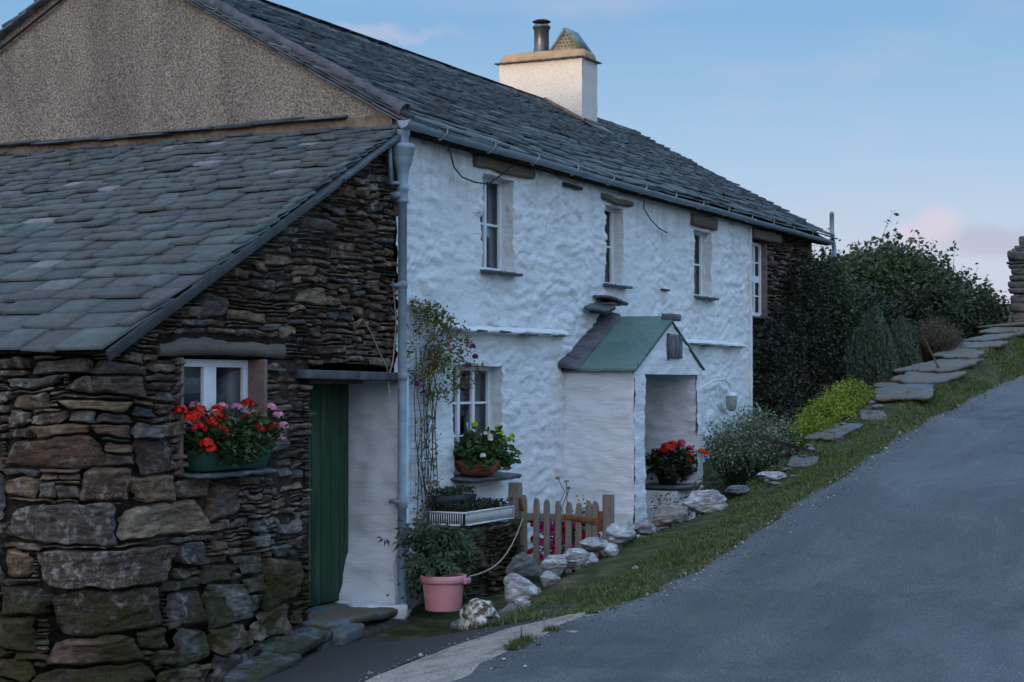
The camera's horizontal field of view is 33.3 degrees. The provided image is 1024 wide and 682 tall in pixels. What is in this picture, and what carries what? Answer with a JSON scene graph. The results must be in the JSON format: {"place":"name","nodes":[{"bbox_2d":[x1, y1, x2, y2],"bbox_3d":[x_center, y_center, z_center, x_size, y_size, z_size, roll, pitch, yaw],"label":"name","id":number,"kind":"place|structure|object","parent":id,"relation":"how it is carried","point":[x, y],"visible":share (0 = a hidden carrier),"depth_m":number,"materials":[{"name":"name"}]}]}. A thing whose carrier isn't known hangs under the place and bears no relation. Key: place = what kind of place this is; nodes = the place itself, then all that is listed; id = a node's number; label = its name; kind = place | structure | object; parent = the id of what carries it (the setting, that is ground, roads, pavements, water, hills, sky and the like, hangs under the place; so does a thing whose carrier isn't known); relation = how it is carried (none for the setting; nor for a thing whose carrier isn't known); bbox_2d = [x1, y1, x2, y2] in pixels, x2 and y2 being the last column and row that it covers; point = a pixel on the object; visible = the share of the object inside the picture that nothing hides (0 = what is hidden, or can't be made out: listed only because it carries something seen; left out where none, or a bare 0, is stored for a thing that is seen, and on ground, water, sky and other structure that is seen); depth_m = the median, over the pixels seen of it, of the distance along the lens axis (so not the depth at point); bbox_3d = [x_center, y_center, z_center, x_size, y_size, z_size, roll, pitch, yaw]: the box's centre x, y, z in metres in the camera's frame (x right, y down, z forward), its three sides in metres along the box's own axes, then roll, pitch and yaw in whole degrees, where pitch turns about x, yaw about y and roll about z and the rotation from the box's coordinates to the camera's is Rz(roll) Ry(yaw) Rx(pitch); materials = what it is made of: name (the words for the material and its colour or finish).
{"place":"outdoors","nodes":[
{"label":"outdoors","id":0,"kind":"place"},
{"bbox_2d":[256,590,652,681],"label":"driveway","id":1,"kind":"structure","parent":0,"point":[355,661],"depth_m":11.72,"materials":[{"name":"concrete"}]},
{"bbox_2d":[353,377,1021,681],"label":"grit","id":2,"kind":"object","parent":1,"relation":"on","point":[538,643],"visible":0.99,"depth_m":13.13,"materials":[{"name":"grey gravel"}]},
{"bbox_2d":[364,600,629,681],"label":"concrete path","id":3,"kind":"structure","parent":0,"point":[455,662],"depth_m":10.59,"materials":[{"name":"concrete"}]},
{"bbox_2d":[0,0,1023,303],"label":"sky","id":4,"kind":"structure","parent":0,"point":[860,112],"materials":[{"name":"blue"}]},
{"bbox_2d":[362,304,1023,681],"bbox_3d":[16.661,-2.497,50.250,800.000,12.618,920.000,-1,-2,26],"label":"ground","id":5,"kind":"structure","parent":0,"point":[430,624],"depth_m":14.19,"materials":[{"name":"green plant"}]},
{"bbox_2d":[0,0,837,681],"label":"cottage","id":6,"kind":"structure","parent":5,"relation":"on","point":[208,204],"depth_m":14.31,"materials":[{"name":"paint"}]},
{"bbox_2d":[184,359,247,426],"bbox_3d":[-2.166,0.368,12.155,0.061,0.475,0.925,-1,-2,26],"label":"window","id":7,"kind":"structure","parent":6,"relation":"in","point":[201,376],"depth_m":12.17,"materials":[{"name":"white paint"}]},
{"bbox_2d":[174,398,288,471],"bbox_3d":[-1.956,0.651,12.091,0.455,0.506,1.326,-1,-2,26],"label":"window box","id":8,"kind":"object","parent":6,"relation":"on","point":[231,441],"visible":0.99,"depth_m":11.92,"materials":[{"name":"green plastic"}]},
{"bbox_2d":[308,384,348,606],"bbox_3d":[-1.645,1.233,13.831,0.070,1.830,1.230,-1,-2,26],"label":"door","id":9,"kind":"structure","parent":6,"relation":"in","point":[328,442],"depth_m":14.03,"materials":[{"name":"green paint"}]},
{"bbox_2d":[362,280,396,395],"bbox_3d":[-1.079,-0.030,13.909,0.031,0.961,0.499,-1,-2,28],"label":"string","id":10,"kind":"object","parent":6,"relation":"hanging from","point":[394,338],"visible":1,"depth_m":14.09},
{"bbox_2d":[410,298,436,496],"bbox_3d":[-0.758,0.476,14.567,0.043,1.680,0.460,-1,-2,26],"label":"wire trellis","id":11,"kind":"object","parent":6,"relation":"attached to","point":[416,358],"visible":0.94,"depth_m":14.50,"materials":[{"name":"metal"}]},
{"bbox_2d":[407,295,483,540],"bbox_3d":[-0.586,0.714,14.749,0.378,2.217,1.192,-1,-2,36],"label":"climbing plant","id":12,"kind":"object","parent":11,"relation":"attached to","point":[431,365],"visible":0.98,"depth_m":14.62,"materials":[{"name":"green plant"}]},
{"bbox_2d":[452,365,489,474],"bbox_3d":[-0.468,0.720,15.706,0.117,1.010,0.990,-1,-2,26],"label":"window","id":13,"kind":"structure","parent":6,"relation":"in","point":[466,407],"depth_m":15.80,"materials":[{"name":"white paint"}]},
{"bbox_2d":[447,145,515,184],"bbox_3d":[-0.291,-1.562,15.436,0.104,0.271,1.388,-1,-2,26],"label":"cable","id":14,"kind":"object","parent":6,"relation":"hanging from","point":[472,180],"visible":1,"depth_m":15.39,"materials":[{"name":"black rubber"}]},
{"bbox_2d":[453,421,521,477],"bbox_3d":[-0.244,0.985,15.399,0.548,0.530,0.812,-1,-2,26],"label":"flower pot","id":15,"kind":"object","parent":6,"relation":"on","point":[486,455],"visible":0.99,"depth_m":15.23,"materials":[{"name":"ceramic"}]},
{"bbox_2d":[480,177,500,270],"bbox_3d":[-0.271,-1.097,16.067,0.061,0.920,0.690,-1,-2,26],"label":"window","id":16,"kind":"structure","parent":6,"relation":"in","point":[491,257],"depth_m":16.21,"materials":[{"name":"white paint"}]},
{"bbox_2d":[604,208,612,283],"bbox_3d":[0.958,-1.034,18.571,0.061,0.880,0.610,-1,-2,26],"label":"window","id":17,"kind":"structure","parent":6,"relation":"in","point":[608,212],"depth_m":18.79,"materials":[{"name":"white paint"}]},
{"bbox_2d":[643,197,666,232],"bbox_3d":[1.602,-1.418,19.363,0.068,0.321,0.960,-1,-2,20],"label":"cable","id":18,"kind":"object","parent":6,"relation":"hanging from","point":[649,217],"visible":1,"depth_m":19.22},
{"bbox_2d":[645,439,708,484],"bbox_3d":[1.663,1.297,18.343,0.534,0.489,1.010,-1,-2,32],"label":"potted plant","id":19,"kind":"object","parent":6,"relation":"on","point":[665,467],"visible":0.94,"depth_m":18.26,"materials":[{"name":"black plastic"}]},
{"bbox_2d":[693,232,701,294],"bbox_3d":[2.214,-0.949,21.128,0.061,0.840,0.650,-1,-2,26],"label":"window","id":20,"kind":"structure","parent":6,"relation":"in","point":[698,236],"depth_m":21.36,"materials":[{"name":"white paint"}]},
{"bbox_2d":[702,378,736,410],"bbox_3d":[2.351,0.657,20.716,0.148,0.418,1.927,-1,-2,27],"label":"wall lantern","id":21,"kind":"object","parent":6,"relation":"attached to","point":[731,400],"depth_m":21.44,"materials":[{"name":"white paint"}]},
{"bbox_2d":[752,242,760,315],"bbox_3d":[3.221,-0.843,23.155,0.061,1.010,0.800,-1,-2,26],"label":"window","id":22,"kind":"structure","parent":6,"relation":"in","point":[756,248],"depth_m":23.41,"materials":[{"name":"white paint"}]},
{"bbox_2d":[748,244,855,425],"bbox_3d":[4.136,0.211,24.398,0.899,3.248,4.262,-1,-2,26],"label":"ivy","id":23,"kind":"object","parent":6,"relation":"attached to","point":[795,352],"visible":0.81,"depth_m":24.16,"materials":[{"name":"green plant"}]},
{"bbox_2d":[400,551,470,611],"bbox_3d":[-0.600,1.868,13.315,0.518,0.445,0.403,1,-2,-22],"label":"potted plant","id":24,"kind":"object","parent":5,"relation":"on","point":[443,586],"visible":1,"depth_m":13.21,"materials":[{"name":"green plant"}]},
{"bbox_2d":[376,517,478,614],"bbox_3d":[-0.591,1.845,14.102,0.705,0.828,1.105,-1,-2,26],"label":"leafy plant","id":25,"kind":"object","parent":24,"relation":"in","point":[438,541],"visible":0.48,"depth_m":13.91,"materials":[{"name":"green plant"}]},
{"bbox_2d":[449,618,460,633],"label":"rock","id":26,"kind":"object","parent":5,"relation":"on","point":[453,627],"visible":0.12,"depth_m":12.72,"materials":[{"name":"grey stone"}]},
{"bbox_2d":[417,517,522,605],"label":"planter wall","id":27,"kind":"structure","parent":5,"relation":"on","point":[492,541],"depth_m":14.89,"materials":[{"name":"stone"}]},
{"bbox_2d":[427,497,513,525],"bbox_3d":[-0.354,1.479,14.923,0.384,0.194,0.961,-1,-2,26],"label":"plastic crate","id":28,"kind":"object","parent":27,"relation":"on","point":[475,512],"visible":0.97,"depth_m":14.66,"materials":[{"name":"white plastic"}]},
{"bbox_2d":[428,485,476,509],"bbox_3d":[-0.513,1.356,14.902,0.170,0.198,0.636,-1,-2,26],"label":"seed tray","id":29,"kind":"object","parent":28,"relation":"on","point":[446,495],"visible":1,"depth_m":14.78,"materials":[{"name":"black plastic"}]},
{"bbox_2d":[457,598,499,630],"bbox_3d":[-0.200,1.974,12.158,0.295,0.306,0.360,1,-2,-37],"label":"rock","id":30,"kind":"object","parent":5,"relation":"on","point":[475,611],"visible":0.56,"depth_m":12.06,"materials":[{"name":"white stone"}]},
{"bbox_2d":[497,603,522,615],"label":"rock","id":31,"kind":"object","parent":5,"relation":"on","point":[510,606],"visible":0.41,"depth_m":12.65,"materials":[{"name":"grey stone"}]},
{"bbox_2d":[514,598,526,604],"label":"rock","id":32,"kind":"object","parent":31,"relation":"on","point":[518,601],"visible":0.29,"depth_m":12.80,"materials":[{"name":"stone"}]},
{"bbox_2d":[503,573,539,602],"bbox_3d":[0.068,1.874,12.986,0.285,0.226,0.284,-1,-2,26],"label":"rock","id":33,"kind":"object","parent":31,"relation":"on","point":[516,586],"visible":0.81,"depth_m":12.90,"materials":[{"name":"stone"}]},
{"bbox_2d":[508,482,521,551],"bbox_3d":[0.031,1.838,15.518,0.109,1.105,0.096,-1,-2,26],"label":"gate post","id":34,"kind":"object","parent":5,"relation":"on","point":[515,491],"visible":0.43,"depth_m":15.48,"materials":[{"name":"brown wood"}]},
{"bbox_2d":[468,518,523,576],"bbox_3d":[-0.101,1.722,14.370,0.051,0.310,2.117,0,-1,12],"label":"rope","id":35,"kind":"object","parent":34,"relation":"attached to","point":[502,557],"visible":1,"depth_m":14.32,"materials":[{"name":"beige fabric"}]},
{"bbox_2d":[505,552,543,580],"bbox_3d":[0.116,1.775,13.253,0.290,0.286,0.308,-1,-2,26],"label":"rock","id":36,"kind":"object","parent":5,"relation":"on","point":[524,565],"visible":0.79,"depth_m":13.14,"materials":[{"name":"grey stone"}]},
{"bbox_2d":[521,600,530,607],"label":"rock","id":37,"kind":"object","parent":5,"relation":"on","point":[526,602],"visible":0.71,"depth_m":12.62,"materials":[{"name":"stone"}]},
{"bbox_2d":[539,570,560,586],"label":"rock","id":38,"kind":"object","parent":5,"relation":"on","point":[547,577],"visible":0.99,"depth_m":13.12,"materials":[{"name":"stone"}]},
{"bbox_2d":[539,554,567,575],"bbox_3d":[0.318,1.770,13.458,0.222,0.184,0.446,-1,-2,26],"label":"rock","id":39,"kind":"object","parent":5,"relation":"on","point":[556,564],"visible":0.76,"depth_m":13.37,"materials":[{"name":"stone"}]},
{"bbox_2d":[564,548,591,568],"bbox_3d":[0.506,1.750,13.812,0.370,0.162,0.197,1,-2,-45],"label":"rock","id":40,"kind":"object","parent":5,"relation":"on","point":[575,557],"visible":0.82,"depth_m":13.72,"materials":[{"name":"stone"}]},
{"bbox_2d":[527,521,629,573],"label":"bedding plants","id":41,"kind":"object","parent":5,"relation":"on","point":[552,540],"visible":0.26,"depth_m":15.46,"materials":[{"name":"pink plant"}]},
{"bbox_2d":[555,476,570,552],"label":"allium plant","id":42,"kind":"object","parent":41,"relation":"on","point":[565,481],"visible":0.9,"depth_m":15.77,"materials":[{"name":"green plant"}]},
{"bbox_2d":[572,493,595,538],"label":"daisy plant","id":43,"kind":"object","parent":5,"relation":"on","point":[577,495],"visible":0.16,"depth_m":15.90,"materials":[{"name":"white plant"}]},
{"bbox_2d":[585,552,598,565],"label":"rock","id":44,"kind":"object","parent":5,"relation":"on","point":[592,559],"visible":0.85,"depth_m":13.77,"materials":[{"name":"stone"}]},
{"bbox_2d":[579,537,608,552],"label":"rock","id":45,"kind":"object","parent":5,"relation":"on","point":[593,544],"visible":0.94,"depth_m":14.01,"materials":[{"name":"stone"}]},
{"bbox_2d":[602,494,613,556],"bbox_3d":[0.853,1.818,15.113,0.091,0.925,0.090,-1,-2,26],"label":"gate post","id":46,"kind":"object","parent":5,"relation":"on","point":[607,510],"visible":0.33,"depth_m":15.08,"materials":[{"name":"brown wood"}]},
{"bbox_2d":[519,495,601,572],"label":"garden gate","id":47,"kind":"structure","parent":46,"relation":"attached to","point":[592,518],"depth_m":15.29,"materials":[{"name":"brown wood"}]},
{"bbox_2d":[601,543,618,555],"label":"rock","id":48,"kind":"object","parent":5,"relation":"on","point":[611,549],"visible":0.91,"depth_m":14.04,"materials":[{"name":"stone"}]},
{"bbox_2d":[605,523,635,545],"bbox_3d":[0.924,1.645,14.524,0.257,0.190,0.416,0,-1,5],"label":"rock","id":49,"kind":"object","parent":5,"relation":"on","point":[618,534],"visible":0.96,"depth_m":14.44,"materials":[{"name":"stone"}]},
{"bbox_2d":[648,504,688,526],"bbox_3d":[1.442,1.598,15.661,0.324,0.182,0.828,-1,-2,26],"label":"rock","id":50,"kind":"object","parent":5,"relation":"on","point":[671,514],"visible":0.92,"depth_m":15.48,"materials":[{"name":"grey stone"}]},
{"bbox_2d":[642,470,725,516],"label":"weeds","id":51,"kind":"object","parent":5,"relation":"on","point":[696,487],"visible":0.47,"depth_m":17.26,"materials":[{"name":"green plant"}]},
{"bbox_2d":[684,489,727,514],"bbox_3d":[1.886,1.559,16.362,0.310,0.288,0.668,-1,-2,26],"label":"rock","id":52,"kind":"object","parent":5,"relation":"on","point":[703,501],"visible":0.85,"depth_m":16.21,"materials":[{"name":"stone"}]},
{"bbox_2d":[724,485,750,494],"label":"rock","id":53,"kind":"object","parent":5,"relation":"on","point":[737,489],"visible":1,"depth_m":16.93,"materials":[{"name":"grey stone"}]},
{"bbox_2d":[701,398,807,487],"bbox_3d":[2.789,1.182,19.577,1.018,1.081,2.780,-1,-2,26],"label":"shrub","id":54,"kind":"object","parent":5,"relation":"on","point":[737,458],"visible":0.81,"depth_m":19.04,"materials":[{"name":"green plant"}]},
{"bbox_2d":[756,471,787,482],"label":"rock","id":55,"kind":"object","parent":5,"relation":"on","point":[768,476],"visible":0.82,"depth_m":17.55,"materials":[{"name":"stone"}]},
{"bbox_2d":[766,481,780,486],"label":"rock","id":56,"kind":"object","parent":5,"relation":"on","point":[773,483],"visible":0.74,"depth_m":17.16,"materials":[{"name":"grey stone"}]},
{"bbox_2d":[757,436,814,452],"bbox_3d":[2.964,1.118,18.504,0.675,0.195,0.019,0,-1,-13],"label":"iron bar","id":57,"kind":"object","parent":5,"relation":"on","point":[786,444],"visible":1,"depth_m":18.50,"materials":[{"name":"black metal"}]},
{"bbox_2d":[787,456,818,467],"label":"slate slab","id":58,"kind":"structure","parent":5,"relation":"on","point":[794,460],"depth_m":18.40,"materials":[{"name":"grey stone"}]},
{"bbox_2d":[783,374,879,446],"bbox_3d":[4.052,0.908,21.316,0.840,1.004,3.464,-1,-2,26],"label":"ground cover shrub","id":59,"kind":"object","parent":5,"relation":"on","point":[835,405],"visible":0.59,"depth_m":20.75,"materials":[{"name":"yellow plant"}]},
{"bbox_2d":[771,369,891,435],"bbox_3d":[4.503,0.928,23.590,0.921,1.111,4.137,-1,-2,37],"label":"shrub","id":60,"kind":"object","parent":5,"relation":"on","point":[877,376],"visible":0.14,"depth_m":23.35,"materials":[{"name":"green plant"}]},
{"bbox_2d":[804,423,863,440],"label":"slate slab","id":61,"kind":"structure","parent":5,"relation":"on","point":[850,427],"depth_m":19.80,"materials":[{"name":"grey stone"}]},
{"bbox_2d":[831,436,844,441],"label":"rock","id":62,"kind":"object","parent":5,"relation":"on","point":[840,438],"visible":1,"depth_m":19.47,"materials":[{"name":"grey stone"}]},
{"bbox_2d":[812,228,883,372],"bbox_3d":[4.872,-0.524,27.082,1.772,2.333,3.692,0,-2,18],"label":"hedge tree","id":63,"kind":"object","parent":5,"relation":"on","point":[839,268],"visible":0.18,"depth_m":25.88,"materials":[{"name":"green plant"}]},
{"bbox_2d":[818,383,882,388],"bbox_3d":[4.699,0.616,22.793,1.252,0.115,0.023,0,-1,1],"label":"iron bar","id":64,"kind":"object","parent":5,"relation":"on","point":[823,384],"visible":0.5,"depth_m":22.80,"materials":[{"name":"metal"}]},
{"bbox_2d":[865,410,875,413],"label":"rock","id":65,"kind":"object","parent":5,"relation":"on","point":[869,412],"visible":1,"depth_m":20.91,"materials":[{"name":"grey stone"}]},
{"bbox_2d":[866,400,876,404],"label":"rock","id":66,"kind":"object","parent":5,"relation":"on","point":[872,402],"visible":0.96,"depth_m":21.66,"materials":[{"name":"grey stone"}]},
{"bbox_2d":[841,305,901,396],"bbox_3d":[5.297,0.195,24.731,0.981,1.445,0.908,0,-2,-16],"label":"conifer","id":67,"kind":"object","parent":5,"relation":"on","point":[873,327],"visible":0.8,"depth_m":24.66,"materials":[{"name":"green plant"}]},
{"bbox_2d":[859,410,886,420],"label":"slate slab","id":68,"kind":"structure","parent":5,"relation":"on","point":[863,415],"depth_m":20.81,"materials":[{"name":"grey stone"}]},
{"bbox_2d":[872,404,883,408],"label":"rock","id":69,"kind":"object","parent":5,"relation":"on","point":[877,406],"visible":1,"depth_m":21.31,"materials":[{"name":"grey stone"}]},
{"bbox_2d":[815,271,949,383],"bbox_3d":[5.860,-0.007,28.203,2.228,2.430,5.337,-1,-2,26],"label":"hedge tree","id":70,"kind":"object","parent":5,"relation":"on","point":[886,306],"visible":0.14,"depth_m":28.06,"materials":[{"name":"green plant"}]},
{"bbox_2d":[759,322,1023,472],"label":"stone steps","id":71,"kind":"structure","parent":5,"relation":"on","point":[914,379],"depth_m":24.23,"materials":[{"name":"stone"}]},
{"bbox_2d":[922,334,939,367],"bbox_3d":[5.947,0.209,24.210,0.032,0.613,0.375,1,-2,-39],"label":"iron stake","id":72,"kind":"object","parent":71,"relation":"on","point":[933,357],"visible":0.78,"depth_m":24.21,"materials":[{"name":"brown metal"}]},
{"bbox_2d":[819,211,973,322],"bbox_3d":[6.542,-1.006,30.199,4.694,2.676,2.346,1,-2,-39],"label":"hedge tree","id":73,"kind":"object","parent":5,"relation":"on","point":[887,266],"visible":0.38,"depth_m":29.56,"materials":[{"name":"green plant"}]},
{"bbox_2d":[878,315,922,374],"bbox_3d":[5.842,0.148,25.837,0.807,1.096,0.832,-1,-2,26],"label":"conifer","id":74,"kind":"object","parent":5,"relation":"on","point":[901,330],"visible":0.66,"depth_m":25.68,"materials":[{"name":"green plant"}]},
{"bbox_2d":[912,310,967,361],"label":"heather","id":75,"kind":"object","parent":5,"relation":"on","point":[940,338],"visible":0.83,"depth_m":26.15,"materials":[{"name":"brown plant"}]},
{"bbox_2d":[896,253,1012,341],"bbox_3d":[7.855,-0.544,30.603,1.975,1.986,3.580,-1,-2,26],"label":"hedge tree","id":76,"kind":"object","parent":5,"relation":"on","point":[980,304],"visible":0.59,"depth_m":30.02,"materials":[{"name":"green plant"}]},
{"bbox_2d":[1006,236,1023,321],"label":"stone pillar","id":77,"kind":"structure","parent":5,"relation":"on","point":[1015,256],"depth_m":30.76,"materials":[{"name":"grey stone"}]},
{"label":"rock","id":78,"kind":"object","parent":5,"relation":"on","visible":0},
{"bbox_2d":[631,520,657,534],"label":"rock","id":79,"kind":"object","parent":78,"relation":"on","point":[643,527],"visible":0.86,"depth_m":15.04,"materials":[{"name":"stone"}]},
{"bbox_2d":[451,375,1023,681],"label":"road","id":80,"kind":"structure","parent":0,"point":[907,565],"depth_m":11.59,"materials":[{"name":"grey asphalt"}]}
]}

